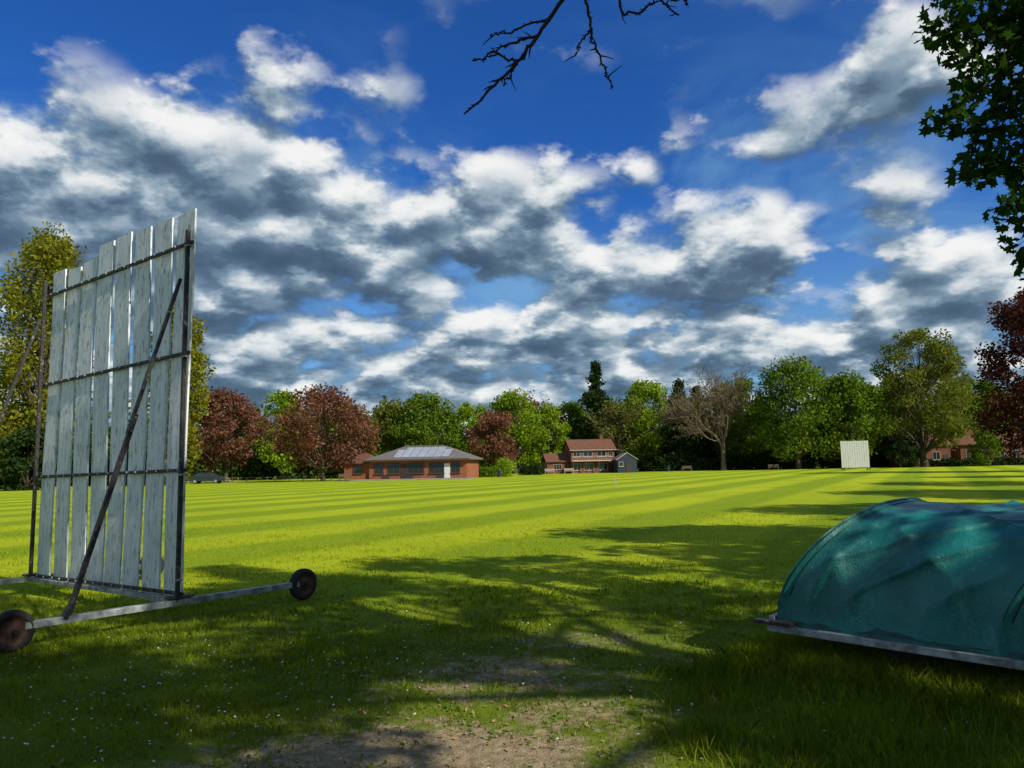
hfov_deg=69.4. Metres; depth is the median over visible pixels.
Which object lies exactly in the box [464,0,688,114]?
bare ash tree
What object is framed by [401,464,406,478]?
door
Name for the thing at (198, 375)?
poplar tree
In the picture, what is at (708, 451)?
conifer tree
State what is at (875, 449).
undergrowth
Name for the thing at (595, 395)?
conifer tree
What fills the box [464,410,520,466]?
copper plum tree
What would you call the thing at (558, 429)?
deciduous tree
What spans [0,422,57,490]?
holly tree
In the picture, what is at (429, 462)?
cricket pavilion
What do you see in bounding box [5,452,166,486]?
hedge
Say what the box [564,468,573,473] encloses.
park bench
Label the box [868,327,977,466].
deciduous tree
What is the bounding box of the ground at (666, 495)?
[0,465,1023,767]
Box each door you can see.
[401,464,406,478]
[444,463,449,477]
[609,463,612,472]
[626,461,630,472]
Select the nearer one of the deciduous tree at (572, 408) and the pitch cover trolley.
the pitch cover trolley
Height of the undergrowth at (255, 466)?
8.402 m
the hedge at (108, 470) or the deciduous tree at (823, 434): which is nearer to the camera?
the hedge at (108, 470)
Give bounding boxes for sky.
[0,0,1023,449]
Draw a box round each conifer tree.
[569,360,622,456]
[661,378,705,467]
[688,385,719,459]
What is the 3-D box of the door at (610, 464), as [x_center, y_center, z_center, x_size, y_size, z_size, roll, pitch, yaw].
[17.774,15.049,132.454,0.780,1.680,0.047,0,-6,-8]
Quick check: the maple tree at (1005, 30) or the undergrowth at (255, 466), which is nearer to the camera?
the maple tree at (1005, 30)
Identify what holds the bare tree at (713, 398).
on the ground at (666, 495)
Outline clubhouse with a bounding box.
[541,435,616,473]
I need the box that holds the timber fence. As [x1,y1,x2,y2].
[188,475,331,482]
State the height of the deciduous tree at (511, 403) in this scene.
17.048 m
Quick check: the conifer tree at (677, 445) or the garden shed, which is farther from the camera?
the conifer tree at (677, 445)
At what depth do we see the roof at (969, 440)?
133.76 m
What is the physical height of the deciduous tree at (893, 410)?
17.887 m
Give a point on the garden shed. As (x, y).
(625, 462)
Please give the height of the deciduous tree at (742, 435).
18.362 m
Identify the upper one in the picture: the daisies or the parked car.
the parked car
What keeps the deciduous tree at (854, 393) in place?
on the ground at (666, 495)
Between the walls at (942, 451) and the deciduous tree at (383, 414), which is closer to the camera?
the walls at (942, 451)
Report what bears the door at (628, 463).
in the garden shed
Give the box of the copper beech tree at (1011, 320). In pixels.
[971,286,1023,459]
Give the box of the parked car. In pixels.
[188,473,224,483]
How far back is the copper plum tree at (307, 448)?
98.43 m
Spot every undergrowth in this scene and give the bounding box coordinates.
[186,436,346,480]
[383,443,553,472]
[630,426,1023,470]
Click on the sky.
(754, 182)
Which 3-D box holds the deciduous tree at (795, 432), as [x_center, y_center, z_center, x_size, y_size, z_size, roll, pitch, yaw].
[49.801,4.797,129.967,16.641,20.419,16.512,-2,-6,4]
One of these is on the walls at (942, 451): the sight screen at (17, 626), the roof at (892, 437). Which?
the roof at (892, 437)
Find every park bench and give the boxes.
[339,474,351,480]
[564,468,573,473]
[768,464,778,469]
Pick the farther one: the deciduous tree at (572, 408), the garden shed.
the deciduous tree at (572, 408)
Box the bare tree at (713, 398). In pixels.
[648,363,757,470]
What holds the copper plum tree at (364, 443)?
on the ground at (666, 495)
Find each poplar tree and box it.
[0,221,93,488]
[147,295,216,480]
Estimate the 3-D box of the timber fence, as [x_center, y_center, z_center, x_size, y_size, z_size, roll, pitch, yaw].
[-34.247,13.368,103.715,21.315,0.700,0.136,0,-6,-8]
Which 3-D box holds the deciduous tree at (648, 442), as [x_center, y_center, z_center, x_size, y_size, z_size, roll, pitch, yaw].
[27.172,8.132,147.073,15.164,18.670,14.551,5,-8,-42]
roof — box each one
[879,435,950,445]
[954,433,1021,444]
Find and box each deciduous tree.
[0,368,30,469]
[252,388,318,479]
[324,403,380,455]
[367,398,420,455]
[388,391,463,449]
[445,401,488,466]
[480,388,551,473]
[528,402,571,465]
[548,400,589,451]
[611,377,670,470]
[704,376,775,461]
[746,353,848,468]
[797,369,901,468]
[813,381,853,466]
[833,382,890,467]
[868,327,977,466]
[877,382,924,450]
[896,362,981,434]
[947,377,1010,433]
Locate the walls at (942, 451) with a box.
[881,445,950,466]
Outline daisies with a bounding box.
[0,593,967,767]
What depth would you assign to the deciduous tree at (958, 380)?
142.29 m
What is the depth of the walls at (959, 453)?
132.99 m
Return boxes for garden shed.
[612,452,637,472]
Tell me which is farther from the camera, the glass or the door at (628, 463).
the glass
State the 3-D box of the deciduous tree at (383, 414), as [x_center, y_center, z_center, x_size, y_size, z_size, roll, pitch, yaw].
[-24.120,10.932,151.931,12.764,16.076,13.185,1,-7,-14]
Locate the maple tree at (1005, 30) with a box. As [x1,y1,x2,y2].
[911,0,1023,280]
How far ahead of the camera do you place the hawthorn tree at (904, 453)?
124.03 m
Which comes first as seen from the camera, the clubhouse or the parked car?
the parked car
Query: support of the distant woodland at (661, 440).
on the ground at (666, 495)
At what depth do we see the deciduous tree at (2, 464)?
91.71 m
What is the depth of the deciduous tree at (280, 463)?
119.92 m
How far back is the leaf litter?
4.83 m
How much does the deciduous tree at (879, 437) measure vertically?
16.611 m
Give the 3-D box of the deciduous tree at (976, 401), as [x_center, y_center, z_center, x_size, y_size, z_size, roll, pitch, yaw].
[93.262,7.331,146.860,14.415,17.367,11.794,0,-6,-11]
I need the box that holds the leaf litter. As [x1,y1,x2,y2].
[18,609,922,767]
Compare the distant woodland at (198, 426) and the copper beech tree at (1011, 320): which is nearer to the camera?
the copper beech tree at (1011, 320)
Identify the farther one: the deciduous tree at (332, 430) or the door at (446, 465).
the deciduous tree at (332, 430)
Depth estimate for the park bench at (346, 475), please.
96.56 m
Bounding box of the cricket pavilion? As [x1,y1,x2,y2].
[335,445,482,480]
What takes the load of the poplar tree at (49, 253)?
on the ground at (666, 495)
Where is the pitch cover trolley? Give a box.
[753,497,1023,670]
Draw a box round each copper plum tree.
[188,386,271,482]
[260,382,381,480]
[340,417,379,460]
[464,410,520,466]
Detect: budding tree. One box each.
[503,390,568,448]
[584,392,657,455]
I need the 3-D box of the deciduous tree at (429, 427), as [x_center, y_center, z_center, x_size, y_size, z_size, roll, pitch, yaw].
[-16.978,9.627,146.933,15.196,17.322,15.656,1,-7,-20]
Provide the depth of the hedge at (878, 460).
136.46 m
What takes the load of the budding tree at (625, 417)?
on the ground at (666, 495)
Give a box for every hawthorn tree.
[883,435,925,467]
[967,430,1005,465]
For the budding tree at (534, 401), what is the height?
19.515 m
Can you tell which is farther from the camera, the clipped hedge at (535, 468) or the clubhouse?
the clubhouse
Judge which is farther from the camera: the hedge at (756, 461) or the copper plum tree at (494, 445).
the hedge at (756, 461)
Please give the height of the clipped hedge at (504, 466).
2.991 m
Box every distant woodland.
[0,390,453,476]
[459,393,944,468]
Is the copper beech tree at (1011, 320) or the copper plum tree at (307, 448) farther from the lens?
the copper plum tree at (307, 448)
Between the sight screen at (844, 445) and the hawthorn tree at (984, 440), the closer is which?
the sight screen at (844, 445)
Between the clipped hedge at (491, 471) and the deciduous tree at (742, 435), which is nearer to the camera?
the clipped hedge at (491, 471)
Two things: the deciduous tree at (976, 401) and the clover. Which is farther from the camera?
the deciduous tree at (976, 401)
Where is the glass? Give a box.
[933,452,939,458]
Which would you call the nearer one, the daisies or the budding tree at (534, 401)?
the daisies
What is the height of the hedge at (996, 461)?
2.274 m
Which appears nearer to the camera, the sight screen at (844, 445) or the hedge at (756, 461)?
the sight screen at (844, 445)
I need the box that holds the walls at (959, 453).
[950,444,1023,464]
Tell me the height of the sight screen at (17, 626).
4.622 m
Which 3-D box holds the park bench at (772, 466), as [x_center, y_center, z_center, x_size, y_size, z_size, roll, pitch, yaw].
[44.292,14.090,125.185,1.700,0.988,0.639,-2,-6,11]
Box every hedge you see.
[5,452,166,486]
[479,464,498,476]
[494,457,512,476]
[518,462,544,474]
[639,445,816,471]
[817,447,889,467]
[928,455,1023,466]
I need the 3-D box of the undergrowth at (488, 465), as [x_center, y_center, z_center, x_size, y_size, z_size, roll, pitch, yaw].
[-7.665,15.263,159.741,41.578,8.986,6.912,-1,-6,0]
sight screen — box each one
[0,208,316,652]
[840,441,870,469]
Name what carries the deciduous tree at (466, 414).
on the ground at (666, 495)
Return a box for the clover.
[1,580,934,767]
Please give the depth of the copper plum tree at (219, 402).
102.76 m
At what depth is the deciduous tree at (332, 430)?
139.18 m

